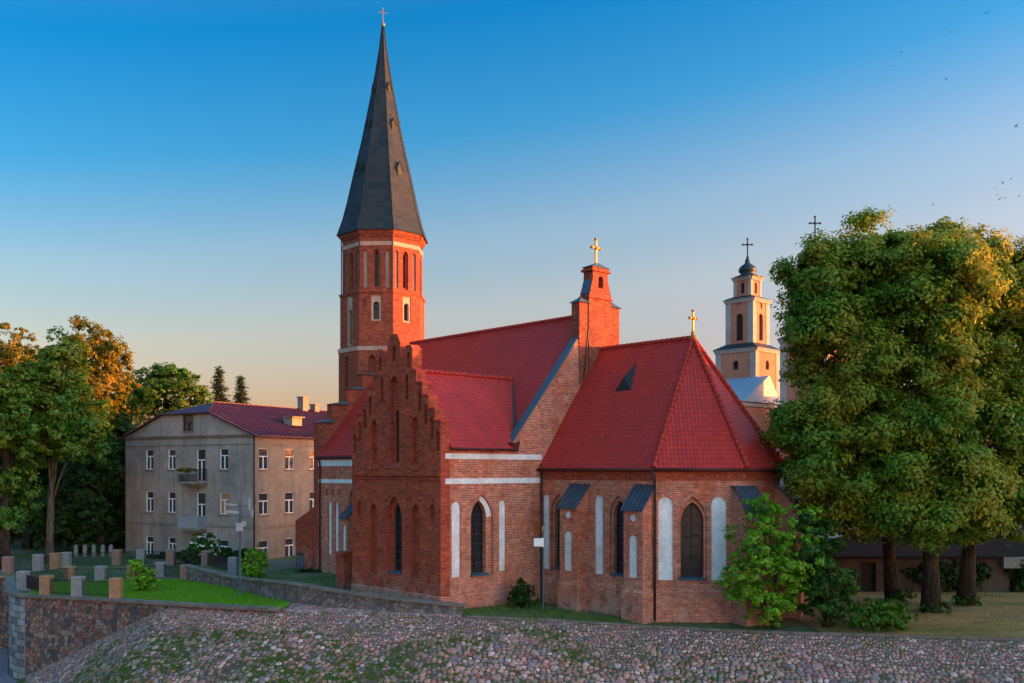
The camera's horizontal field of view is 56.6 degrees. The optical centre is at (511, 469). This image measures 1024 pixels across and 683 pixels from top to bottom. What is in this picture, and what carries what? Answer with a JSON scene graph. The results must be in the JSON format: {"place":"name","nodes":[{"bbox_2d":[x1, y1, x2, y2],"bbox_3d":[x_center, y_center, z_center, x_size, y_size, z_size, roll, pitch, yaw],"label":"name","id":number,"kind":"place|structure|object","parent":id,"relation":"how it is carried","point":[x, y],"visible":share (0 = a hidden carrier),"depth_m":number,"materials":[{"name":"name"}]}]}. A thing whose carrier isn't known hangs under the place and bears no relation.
{"place":"outdoors","nodes":[
{"label":"outdoors","id":0,"kind":"place"},
{"bbox_2d":[0,648,17,682],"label":"promenade","id":1,"kind":"structure","parent":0,"point":[5,677],"depth_m":62.60,"materials":[{"name":"concrete"}]},
{"bbox_2d":[0,575,8,647],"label":"retaining wall","id":2,"kind":"structure","parent":1,"relation":"on","point":[3,619],"depth_m":69.88,"materials":[{"name":"stone"}]},
{"bbox_2d":[0,542,1023,633],"bbox_3d":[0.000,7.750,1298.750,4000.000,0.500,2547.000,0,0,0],"label":"ground","id":3,"kind":"structure","parent":0,"point":[329,580],"depth_m":67.67,"materials":[{"name":"green plant"}]},
{"bbox_2d":[2,556,13,573],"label":"stone post","id":4,"kind":"object","parent":3,"relation":"on","point":[7,564],"visible":0.96,"depth_m":71.12,"materials":[{"name":"stone"}]},
{"bbox_2d":[0,322,42,420],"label":"park tree","id":5,"kind":"object","parent":3,"relation":"on","point":[12,355],"visible":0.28,"depth_m":102.79,"materials":[{"name":"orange plant"}]},
{"bbox_2d":[16,570,29,591],"bbox_3d":[-31.900,7.240,62.000,0.680,1.320,0.660,0,0,-4],"label":"stone post","id":6,"kind":"object","parent":3,"relation":"on","point":[21,580],"visible":0.89,"depth_m":61.72,"materials":[{"name":"stone"}]},
{"bbox_2d":[26,575,38,590],"bbox_3d":[-30.210,7.195,60.201,0.050,0.964,4.802,0,0,-41],"label":"iron railing","id":7,"kind":"object","parent":6,"relation":"attached to","point":[32,582],"visible":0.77,"depth_m":60.64,"materials":[{"name":"metal"}]},
{"bbox_2d":[0,366,51,568],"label":"park tree","id":8,"kind":"object","parent":3,"relation":"on","point":[18,390],"visible":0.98,"depth_m":73.66,"materials":[{"name":"green plant"}]},
{"bbox_2d":[32,554,43,570],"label":"stone post","id":9,"kind":"object","parent":3,"relation":"on","point":[37,562],"visible":0.89,"depth_m":72.46,"materials":[{"name":"stone"}]},
{"bbox_2d":[14,557,32,570],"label":"iron railing","id":10,"kind":"object","parent":9,"relation":"attached to","point":[24,563],"visible":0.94,"depth_m":72.11,"materials":[{"name":"metal"}]},
{"bbox_2d":[9,453,81,548],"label":"park tree","id":11,"kind":"object","parent":3,"relation":"on","point":[29,534],"visible":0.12,"depth_m":91.57,"materials":[{"name":"green plant"}]},
{"bbox_2d":[48,553,60,569],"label":"stone post","id":12,"kind":"object","parent":3,"relation":"on","point":[54,560],"visible":0.93,"depth_m":73.29,"materials":[{"name":"stone"}]},
{"bbox_2d":[10,326,114,563],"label":"park tree","id":13,"kind":"object","parent":3,"relation":"on","point":[67,408],"visible":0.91,"depth_m":77.07,"materials":[{"name":"green plant"}]},
{"bbox_2d":[61,552,71,567],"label":"stone post","id":14,"kind":"object","parent":3,"relation":"on","point":[66,558],"visible":0.86,"depth_m":73.88,"materials":[{"name":"stone"}]},
{"bbox_2d":[11,526,125,541],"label":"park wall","id":15,"kind":"structure","parent":3,"relation":"on","point":[21,540],"depth_m":100.80,"materials":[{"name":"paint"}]},
{"bbox_2d":[63,565,76,581],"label":"stone post","id":16,"kind":"object","parent":3,"relation":"on","point":[71,570],"visible":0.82,"depth_m":67.15,"materials":[{"name":"stone"}]},
{"bbox_2d":[30,568,67,581],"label":"iron railing","id":17,"kind":"object","parent":16,"relation":"attached to","point":[52,573],"visible":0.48,"depth_m":65.76,"materials":[{"name":"metal"}]},
{"bbox_2d":[78,569,92,578],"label":"iron railing","id":18,"kind":"object","parent":16,"relation":"attached to","point":[86,573],"visible":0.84,"depth_m":67.34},
{"bbox_2d":[18,431,125,554],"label":"park tree","id":19,"kind":"object","parent":3,"relation":"on","point":[80,500],"visible":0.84,"depth_m":85.66,"materials":[{"name":"green plant"}]},
{"bbox_2d":[44,315,147,548],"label":"park tree","id":20,"kind":"object","parent":3,"relation":"on","point":[110,372],"visible":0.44,"depth_m":91.17,"materials":[{"name":"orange plant"}]},
{"bbox_2d":[94,565,107,580],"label":"stone post","id":21,"kind":"object","parent":3,"relation":"on","point":[100,572],"visible":0.82,"depth_m":66.98,"materials":[{"name":"stone"}]},
{"bbox_2d":[84,392,143,547],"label":"park tree","id":22,"kind":"object","parent":3,"relation":"on","point":[123,426],"visible":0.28,"depth_m":92.55,"materials":[{"name":"green plant"}]},
{"bbox_2d":[111,549,121,564],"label":"stone post","id":23,"kind":"object","parent":3,"relation":"on","point":[116,556],"visible":0.89,"depth_m":76.23,"materials":[{"name":"stone"}]},
{"bbox_2d":[71,552,111,565],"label":"iron railing","id":24,"kind":"object","parent":23,"relation":"attached to","point":[84,558],"visible":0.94,"depth_m":74.81,"materials":[{"name":"metal"}]},
{"bbox_2d":[126,565,138,579],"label":"stone post","id":25,"kind":"object","parent":3,"relation":"on","point":[128,567],"visible":0.29,"depth_m":66.97,"materials":[{"name":"stone"}]},
{"bbox_2d":[106,568,126,578],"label":"iron railing","id":26,"kind":"object","parent":25,"relation":"attached to","point":[116,568],"visible":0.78,"depth_m":67.26,"materials":[{"name":"metal"}]},
{"bbox_2d":[136,549,145,564],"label":"stone post","id":27,"kind":"object","parent":3,"relation":"on","point":[140,553],"visible":0.79,"depth_m":76.64,"materials":[{"name":"stone"}]},
{"bbox_2d":[145,551,165,562],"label":"iron railing","id":28,"kind":"object","parent":27,"relation":"attached to","point":[153,556],"visible":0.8,"depth_m":76.74,"materials":[{"name":"metal"}]},
{"bbox_2d":[5,576,284,678],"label":"rampart wall","id":29,"kind":"structure","parent":3,"relation":"on","point":[44,631],"depth_m":57.34,"materials":[{"name":"stone"}]},
{"bbox_2d":[39,575,53,594],"bbox_3d":[-28.620,7.128,58.403,0.680,1.320,0.660,0,0,1],"label":"stone post","id":30,"kind":"object","parent":29,"relation":"on","point":[44,584],"visible":0.89,"depth_m":58.13,"materials":[{"name":"stone"}]},
{"bbox_2d":[71,576,84,596],"bbox_3d":[-26.094,7.048,57.148,0.680,1.320,0.660,0,0,-1],"label":"stone post","id":31,"kind":"object","parent":29,"relation":"on","point":[76,586],"visible":0.89,"depth_m":56.87,"materials":[{"name":"stone"}]},
{"bbox_2d":[50,579,70,593],"bbox_3d":[-27.307,7.098,57.775,2.733,0.930,0.050,0,0,27],"label":"iron railing","id":32,"kind":"object","parent":31,"relation":"attached to","point":[61,586],"visible":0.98,"depth_m":57.84,"materials":[{"name":"metal"}]},
{"bbox_2d":[82,580,108,595],"bbox_3d":[-24.600,7.016,56.407,3.158,0.937,0.050,0,0,28],"label":"iron railing","id":33,"kind":"object","parent":31,"relation":"attached to","point":[96,588],"visible":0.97,"depth_m":56.43,"materials":[{"name":"metal"}]},
{"bbox_2d":[108,577,123,598],"bbox_3d":[-23.207,6.962,55.666,0.680,1.320,0.660,0,0,-4],"label":"stone post","id":34,"kind":"object","parent":29,"relation":"on","point":[115,587],"visible":0.86,"depth_m":55.39,"materials":[{"name":"stone"}]},
{"bbox_2d":[26,578,291,609],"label":"lawn","id":35,"kind":"structure","parent":3,"relation":"on","point":[281,606],"depth_m":57.81,"materials":[{"name":"plant"}]},
{"bbox_2d":[125,558,159,590],"bbox_3d":[-23.303,6.673,60.060,2.273,2.200,1.501,0,0,0],"label":"shrub","id":36,"kind":"object","parent":35,"relation":"on","point":[143,579],"visible":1,"depth_m":59.82,"materials":[{"name":"green plant"}]},
{"bbox_2d":[224,498,253,594],"bbox_3d":[-16.438,4.617,57.196,1.764,5.834,0.429,0,0,-3],"label":"signpost","id":37,"kind":"object","parent":35,"relation":"on","point":[239,526],"visible":0.96,"depth_m":57.19,"materials":[{"name":"metal"}]},
{"bbox_2d":[155,562,166,577],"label":"stone post","id":38,"kind":"object","parent":3,"relation":"on","point":[161,570],"visible":0.86,"depth_m":68.46,"materials":[{"name":"stone"}]},
{"bbox_2d":[114,362,213,423],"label":"park tree","id":39,"kind":"object","parent":3,"relation":"on","point":[157,384],"visible":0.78,"depth_m":106.52,"materials":[{"name":"green plant"}]},
{"bbox_2d":[152,551,180,558],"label":"hedge","id":40,"kind":"object","parent":3,"relation":"on","point":[162,555],"visible":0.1,"depth_m":81.75,"materials":[{"name":"green plant"}]},
{"bbox_2d":[166,549,175,564],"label":"stone post","id":41,"kind":"object","parent":3,"relation":"on","point":[169,556],"visible":0.89,"depth_m":76.23,"materials":[{"name":"stone"}]},
{"bbox_2d":[180,564,191,579],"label":"stone post","id":42,"kind":"object","parent":3,"relation":"on","point":[183,572],"visible":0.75,"depth_m":65.93,"materials":[{"name":"stone"}]},
{"bbox_2d":[163,565,179,577],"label":"iron railing","id":43,"kind":"object","parent":42,"relation":"attached to","point":[176,571],"visible":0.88,"depth_m":67.27,"materials":[{"name":"metal"}]},
{"bbox_2d":[176,532,222,564],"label":"shrub","id":44,"kind":"object","parent":3,"relation":"on","point":[198,544],"visible":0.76,"depth_m":77.07,"materials":[{"name":"green plant"}]},
{"bbox_2d":[201,550,210,565],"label":"stone post","id":45,"kind":"object","parent":3,"relation":"on","point":[204,557],"visible":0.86,"depth_m":75.42,"materials":[{"name":"stone"}]},
{"bbox_2d":[174,552,200,563],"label":"iron railing","id":46,"kind":"object","parent":45,"relation":"attached to","point":[187,557],"visible":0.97,"depth_m":76.11,"materials":[{"name":"metal"}]},
{"bbox_2d":[207,553,227,570],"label":"iron railing","id":47,"kind":"object","parent":45,"relation":"attached to","point":[214,560],"visible":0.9,"depth_m":73.11,"materials":[{"name":"metal"}]},
{"bbox_2d":[208,365,233,402],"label":"spruce tree","id":48,"kind":"object","parent":3,"relation":"on","point":[218,387],"visible":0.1,"depth_m":117.78,"materials":[{"name":"green plant"}]},
{"bbox_2d":[119,396,326,560],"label":"apartment house","id":49,"kind":"structure","parent":3,"relation":"on","point":[261,457],"depth_m":83.78,"materials":[{"name":"grey paint"}]},
{"bbox_2d":[144,491,153,512],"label":"window","id":50,"kind":"structure","parent":49,"relation":"in","point":[149,493],"depth_m":86.40,"materials":[{"name":"paint"}]},
{"bbox_2d":[147,450,152,468],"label":"window","id":51,"kind":"structure","parent":49,"relation":"in","point":[149,452],"depth_m":86.46,"materials":[{"name":"paint"}]},
{"bbox_2d":[147,536,152,553],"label":"window","id":52,"kind":"structure","parent":49,"relation":"in","point":[149,538],"depth_m":86.46,"materials":[{"name":"paint"}]},
{"bbox_2d":[169,449,174,468],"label":"window","id":53,"kind":"structure","parent":49,"relation":"in","point":[171,451],"depth_m":85.04,"materials":[{"name":"paint"}]},
{"bbox_2d":[169,492,174,513],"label":"window","id":54,"kind":"structure","parent":49,"relation":"in","point":[171,494],"depth_m":85.04,"materials":[{"name":"paint"}]},
{"bbox_2d":[169,537,174,548],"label":"window","id":55,"kind":"structure","parent":49,"relation":"in","point":[171,539],"depth_m":85.04,"materials":[{"name":"paint"}]},
{"bbox_2d":[176,467,198,473],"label":"flower box","id":56,"kind":"object","parent":49,"relation":"attached to","point":[186,470],"visible":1,"depth_m":82.06,"materials":[{"name":"paint"}]},
{"bbox_2d":[181,415,193,431],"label":"window","id":57,"kind":"structure","parent":49,"relation":"in","point":[187,419],"depth_m":83.98,"materials":[{"name":"glass"}]},
{"bbox_2d":[197,449,204,480],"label":"balcony door","id":58,"kind":"structure","parent":49,"relation":"in","point":[200,452],"depth_m":83.31,"materials":[{"name":"wood"}]},
{"bbox_2d":[197,492,204,515],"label":"window","id":59,"kind":"structure","parent":49,"relation":"in","point":[200,495],"depth_m":83.25,"materials":[{"name":"wood"}]},
{"bbox_2d":[218,493,228,514],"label":"window","id":60,"kind":"structure","parent":49,"relation":"in","point":[223,496],"depth_m":81.88,"materials":[{"name":"paint"}]},
{"bbox_2d":[220,448,227,468],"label":"window","id":61,"kind":"structure","parent":49,"relation":"in","point":[223,452],"depth_m":81.88,"materials":[{"name":"paint"}]},
{"bbox_2d":[259,448,267,468],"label":"window","id":62,"kind":"structure","parent":49,"relation":"in","point":[263,452],"depth_m":81.06,"materials":[{"name":"paint"}]},
{"bbox_2d":[259,540,267,558],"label":"window","id":63,"kind":"structure","parent":49,"relation":"in","point":[263,544],"depth_m":81.16,"materials":[{"name":"paint"}]},
{"bbox_2d":[258,493,270,515],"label":"window","id":64,"kind":"structure","parent":49,"relation":"in","point":[263,497],"depth_m":81.06,"materials":[{"name":"paint"}]},
{"bbox_2d":[285,449,293,468],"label":"window","id":65,"kind":"structure","parent":49,"relation":"in","point":[289,453],"depth_m":83.84,"materials":[{"name":"paint"}]},
{"bbox_2d":[285,538,293,555],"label":"window","id":66,"kind":"structure","parent":49,"relation":"in","point":[289,542],"depth_m":83.84,"materials":[{"name":"paint"}]},
{"bbox_2d":[285,492,295,513],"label":"window","id":67,"kind":"structure","parent":49,"relation":"in","point":[289,496],"depth_m":83.84,"materials":[{"name":"paint"}]},
{"bbox_2d":[310,450,313,468],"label":"window","id":68,"kind":"structure","parent":49,"relation":"in","point":[311,451],"depth_m":86.46,"materials":[{"name":"paint"}]},
{"bbox_2d":[310,491,313,508],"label":"window","id":69,"kind":"structure","parent":49,"relation":"in","point":[312,492],"depth_m":86.46,"materials":[{"name":"paint"}]},
{"bbox_2d":[227,557,238,573],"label":"stone post","id":70,"kind":"object","parent":3,"relation":"on","point":[232,565],"visible":0.82,"depth_m":69.24,"materials":[{"name":"stone"}]},
{"bbox_2d":[217,547,251,562],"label":"hedge","id":71,"kind":"object","parent":3,"relation":"on","point":[227,552],"visible":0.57,"depth_m":78.67,"materials":[{"name":"green plant"}]},
{"bbox_2d":[229,375,250,403],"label":"spruce tree","id":72,"kind":"object","parent":3,"relation":"on","point":[239,396],"visible":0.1,"depth_m":121.78,"materials":[{"name":"green plant"}]},
{"bbox_2d":[238,544,269,578],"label":"shrub","id":73,"kind":"object","parent":3,"relation":"on","point":[252,570],"visible":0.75,"depth_m":65.17,"materials":[{"name":"green plant"}]},
{"bbox_2d":[263,559,295,570],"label":"yard fence","id":74,"kind":"object","parent":3,"relation":"on","point":[280,562],"visible":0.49,"depth_m":71.98,"materials":[{"name":"metal"}]},
{"bbox_2d":[296,553,303,568],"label":"utility box","id":75,"kind":"object","parent":3,"relation":"on","point":[299,560],"visible":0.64,"depth_m":71.95,"materials":[{"name":"metal"}]},
{"bbox_2d":[294,567,321,572],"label":"hedge","id":76,"kind":"object","parent":3,"relation":"on","point":[307,570],"visible":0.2,"depth_m":69.76,"materials":[{"name":"green plant"}]},
{"bbox_2d":[185,565,465,614],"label":"churchyard wall","id":77,"kind":"structure","parent":3,"relation":"on","point":[301,593],"depth_m":52.67,"materials":[{"name":"stone"}]},
{"bbox_2d":[506,578,539,609],"bbox_3d":[0.621,7.186,53.215,1.904,2.303,1.859,0,0,0],"label":"shrub","id":78,"kind":"object","parent":3,"relation":"on","point":[519,591],"visible":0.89,"depth_m":52.94,"materials":[{"name":"green plant"}]},
{"bbox_2d":[534,526,544,609],"bbox_3d":[1.501,5.550,52.553,0.590,4.900,0.185,0,0,0],"label":"sign post","id":79,"kind":"object","parent":3,"relation":"on","point":[538,541],"visible":0.9,"depth_m":52.57,"materials":[{"name":"metal"}]},
{"bbox_2d":[295,12,803,626],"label":"brick church","id":80,"kind":"structure","parent":3,"relation":"on","point":[461,468],"depth_m":54.49,"materials":[{"name":"brick"}]},
{"bbox_2d":[374,302,378,318],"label":"window","id":81,"kind":"structure","parent":80,"relation":"in","point":[376,305],"depth_m":73.90,"materials":[{"name":"glass"}]},
{"bbox_2d":[376,252,377,285],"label":"window","id":82,"kind":"structure","parent":80,"relation":"in","point":[376,252],"depth_m":74.12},
{"bbox_2d":[387,505,401,574],"bbox_3d":[-6.553,3.886,54.224,0.600,4.029,1.090,0,0,-43],"label":"window","id":83,"kind":"structure","parent":80,"relation":"in","point":[398,570],"depth_m":54.56,"materials":[{"name":"glass"}]},
{"bbox_2d":[470,502,489,576],"bbox_3d":[-1.915,3.786,53.085,1.340,4.229,0.600,0,0,-43],"label":"window","id":84,"kind":"structure","parent":80,"relation":"in","point":[476,515],"depth_m":53.41,"materials":[{"name":"glass"}]},
{"bbox_2d":[550,508,559,569],"bbox_3d":[2.856,3.726,55.280,0.600,4.149,1.190,0,0,-43],"label":"window","id":85,"kind":"structure","parent":80,"relation":"in","point":[557,567],"depth_m":55.77,"materials":[{"name":"glass"}]},
{"bbox_2d":[609,502,623,576],"bbox_3d":[5.951,3.726,51.977,0.600,4.149,1.190,0,0,-43],"label":"window","id":86,"kind":"structure","parent":80,"relation":"in","point":[620,514],"depth_m":52.34,"materials":[{"name":"glass"}]},
{"bbox_2d":[678,502,706,580],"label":"window","id":87,"kind":"structure","parent":80,"relation":"in","point":[691,518],"depth_m":50.43,"materials":[{"name":"glass"}]},
{"bbox_2d":[465,600,634,622],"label":"wall foot grass","id":88,"kind":"structure","parent":3,"relation":"on","point":[500,608],"depth_m":51.10,"materials":[{"name":"plant"}]},
{"bbox_2d":[466,615,1023,640],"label":"kerb","id":89,"kind":"structure","parent":3,"relation":"on","point":[807,633],"depth_m":46.73,"materials":[{"name":"stone"}]},
{"bbox_2d":[713,238,779,400],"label":"belfry","id":90,"kind":"object","parent":3,"relation":"on","point":[747,350],"visible":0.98,"depth_m":148.41,"materials":[{"name":"beige paint"}]},
{"bbox_2d":[714,492,824,628],"bbox_3d":[12.713,4.605,47.622,5.204,6.941,3.824,0,0,-8],"label":"shrub","id":91,"kind":"object","parent":3,"relation":"on","point":[785,567],"visible":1,"depth_m":47.16,"materials":[{"name":"green plant"}]},
{"bbox_2d":[777,216,847,405],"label":"belfry","id":92,"kind":"object","parent":3,"relation":"on","point":[786,391],"visible":0.07,"depth_m":136.48,"materials":[{"name":"beige paint"}]},
{"bbox_2d":[726,376,906,441],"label":"baroque church","id":93,"kind":"structure","parent":3,"relation":"on","point":[753,393],"depth_m":142.03,"materials":[{"name":"white paint"}]},
{"bbox_2d":[784,511,860,627],"bbox_3d":[15.660,5.074,48.108,3.829,5.983,3.628,0,0,19],"label":"shrub","id":94,"kind":"object","parent":3,"relation":"on","point":[823,598],"visible":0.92,"depth_m":47.49,"materials":[{"name":"green plant"}]},
{"bbox_2d":[772,436,1023,537],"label":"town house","id":95,"kind":"structure","parent":3,"relation":"on","point":[781,482],"depth_m":92.14,"materials":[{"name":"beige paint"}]},
{"bbox_2d":[803,538,1023,591],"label":"yard wall","id":96,"kind":"structure","parent":3,"relation":"on","point":[864,559],"depth_m":58.80,"materials":[{"name":"paint"}]},
{"bbox_2d":[861,562,873,590],"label":"door","id":97,"kind":"structure","parent":96,"relation":"in","point":[867,568],"depth_m":59.08,"materials":[{"name":"wood"}]},
{"bbox_2d":[898,559,992,591],"bbox_3d":[26.773,6.495,58.554,5.753,2.563,1.410,0,0,0],"label":"ivy","id":98,"kind":"object","parent":96,"relation":"attached to","point":[952,575],"visible":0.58,"depth_m":58.44,"materials":[{"name":"green plant"}]},
{"bbox_2d":[1004,559,1023,591],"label":"ivy","id":99,"kind":"object","parent":96,"relation":"attached to","point":[1019,585],"visible":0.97,"depth_m":58.53,"materials":[{"name":"green plant"}]},
{"bbox_2d":[7,608,1023,682],"bbox_3d":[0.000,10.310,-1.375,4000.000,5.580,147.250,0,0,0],"label":"cobbled bank","id":100,"kind":"structure","parent":0,"point":[337,646],"depth_m":46.34,"materials":[{"name":"stone"}]},
{"bbox_2d":[23,603,1023,682],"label":"cobblestones","id":101,"kind":"structure","parent":100,"relation":"on","point":[513,638],"depth_m":46.21,"materials":[{"name":"stone"}]},
{"bbox_2d":[36,605,1022,682],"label":"weeds","id":102,"kind":"object","parent":100,"relation":"on","point":[268,657],"visible":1,"depth_m":46.86,"materials":[{"name":"plant"}]},
{"bbox_2d":[795,592,1023,637],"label":"dry grass ground","id":103,"kind":"structure","parent":0,"point":[958,625],"depth_m":48.54,"materials":[{"name":"plant"}]},
{"bbox_2d":[758,205,965,598],"bbox_3d":[18.979,-3.216,51.148,11.604,21.929,9.636,0,0,0],"label":"linden tree","id":104,"kind":"object","parent":103,"relation":"on","point":[814,432],"visible":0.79,"depth_m":48.91,"materials":[{"name":"green plant"}]},
{"bbox_2d":[839,597,919,631],"bbox_3d":[18.295,7.345,47.307,3.980,2.087,2.732,0,0,0],"label":"shrub","id":105,"kind":"object","parent":103,"relation":"on","point":[880,618],"visible":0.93,"depth_m":46.92,"materials":[{"name":"green plant"}]},
{"bbox_2d":[886,589,916,602],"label":"trunk sprouts","id":106,"kind":"object","parent":103,"relation":"on","point":[898,596],"visible":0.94,"depth_m":54.14,"materials":[{"name":"green plant"}]},
{"bbox_2d":[824,216,1023,612],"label":"linden tree","id":107,"kind":"object","parent":103,"relation":"on","point":[943,316],"visible":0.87,"depth_m":47.16,"materials":[{"name":"green plant"}]},
{"bbox_2d":[918,600,951,613],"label":"trunk sprouts","id":108,"kind":"object","parent":103,"relation":"on","point":[936,609],"visible":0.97,"depth_m":49.90,"materials":[{"name":"green plant"}]},
{"bbox_2d":[951,593,982,605],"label":"trunk sprouts","id":109,"kind":"object","parent":103,"relation":"on","point":[965,602],"visible":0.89,"depth_m":52.59,"materials":[{"name":"green plant"}]},
{"bbox_2d":[919,235,1023,605],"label":"linden tree","id":110,"kind":"object","parent":103,"relation":"on","point":[1007,354],"visible":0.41,"depth_m":49.01,"materials":[{"name":"green plant"}]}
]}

